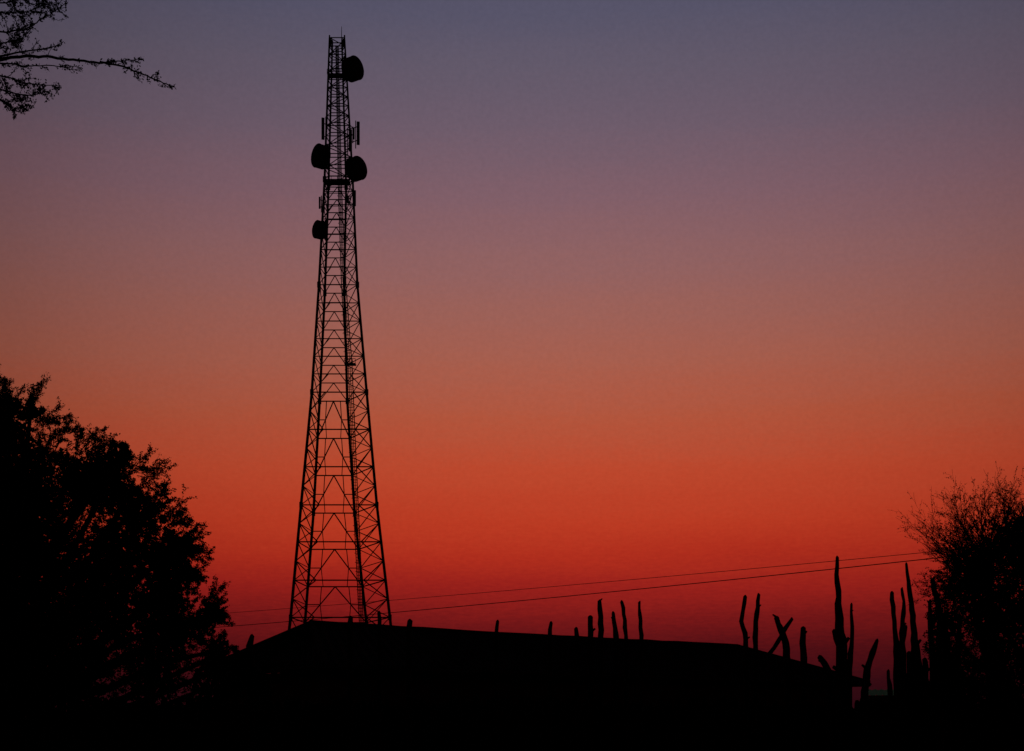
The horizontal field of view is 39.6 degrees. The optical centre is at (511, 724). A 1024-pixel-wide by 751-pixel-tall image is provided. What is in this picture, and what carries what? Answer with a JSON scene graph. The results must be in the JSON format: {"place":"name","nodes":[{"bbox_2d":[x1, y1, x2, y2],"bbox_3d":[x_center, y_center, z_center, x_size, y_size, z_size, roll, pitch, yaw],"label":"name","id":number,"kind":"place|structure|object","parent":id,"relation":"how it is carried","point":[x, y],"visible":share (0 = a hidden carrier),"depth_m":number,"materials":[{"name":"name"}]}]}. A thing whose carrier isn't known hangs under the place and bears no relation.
{"place":"outdoors","nodes":[
{"label":"outdoors","id":0,"kind":"place"},
{"bbox_2d":[0,0,1023,707],"label":"sky","id":1,"kind":"structure","parent":0,"point":[648,289],"materials":[{"name":"orange"}]},
{"bbox_2d":[223,671,835,750],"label":"walls","id":2,"kind":"structure","parent":0,"point":[324,687],"depth_m":36.29,"materials":[{"name":"paint"}]},
{"bbox_2d":[193,620,871,686],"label":"roof","id":3,"kind":"structure","parent":2,"relation":"on","point":[313,645],"depth_m":37.75,"materials":[{"name":"metal"}]},
{"bbox_2d":[868,689,893,712],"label":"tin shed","id":4,"kind":"structure","parent":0,"point":[875,694],"depth_m":70.82,"materials":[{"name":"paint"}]},
{"bbox_3d":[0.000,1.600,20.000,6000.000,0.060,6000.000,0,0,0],"label":"ground","id":5,"kind":"structure","parent":0,"visible":0},
{"bbox_2d":[0,0,174,119],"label":"acacia tree","id":6,"kind":"object","parent":5,"relation":"on","point":[41,4],"visible":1,"depth_m":7.00,"materials":[{"name":"black plant"}]},
{"bbox_2d":[0,364,281,745],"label":"acacia tree","id":7,"kind":"object","parent":5,"relation":"on","point":[39,632],"visible":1,"depth_m":15.64,"materials":[{"name":"black plant"}]},
{"bbox_2d":[288,26,391,629],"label":"telecom tower","id":8,"kind":"structure","parent":5,"relation":"on","point":[352,69],"depth_m":129.33,"materials":[{"name":"metal"}]},
{"bbox_2d":[0,556,1015,750],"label":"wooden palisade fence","id":9,"kind":"object","parent":5,"relation":"on","point":[901,722],"visible":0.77,"depth_m":20.40,"materials":[{"name":"brown wood"}]},
{"bbox_2d":[891,461,1023,750],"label":"thorn tree","id":10,"kind":"object","parent":5,"relation":"on","point":[978,568],"visible":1,"depth_m":14.83,"materials":[{"name":"black plant"}]},
{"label":"utility pole","id":11,"kind":"object","parent":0,"visible":0},
{"bbox_2d":[195,550,948,627],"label":"power lines","id":12,"kind":"object","parent":11,"relation":"attached to","point":[603,592],"visible":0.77,"depth_m":48.01,"materials":[{"name":"metal"}]}
]}

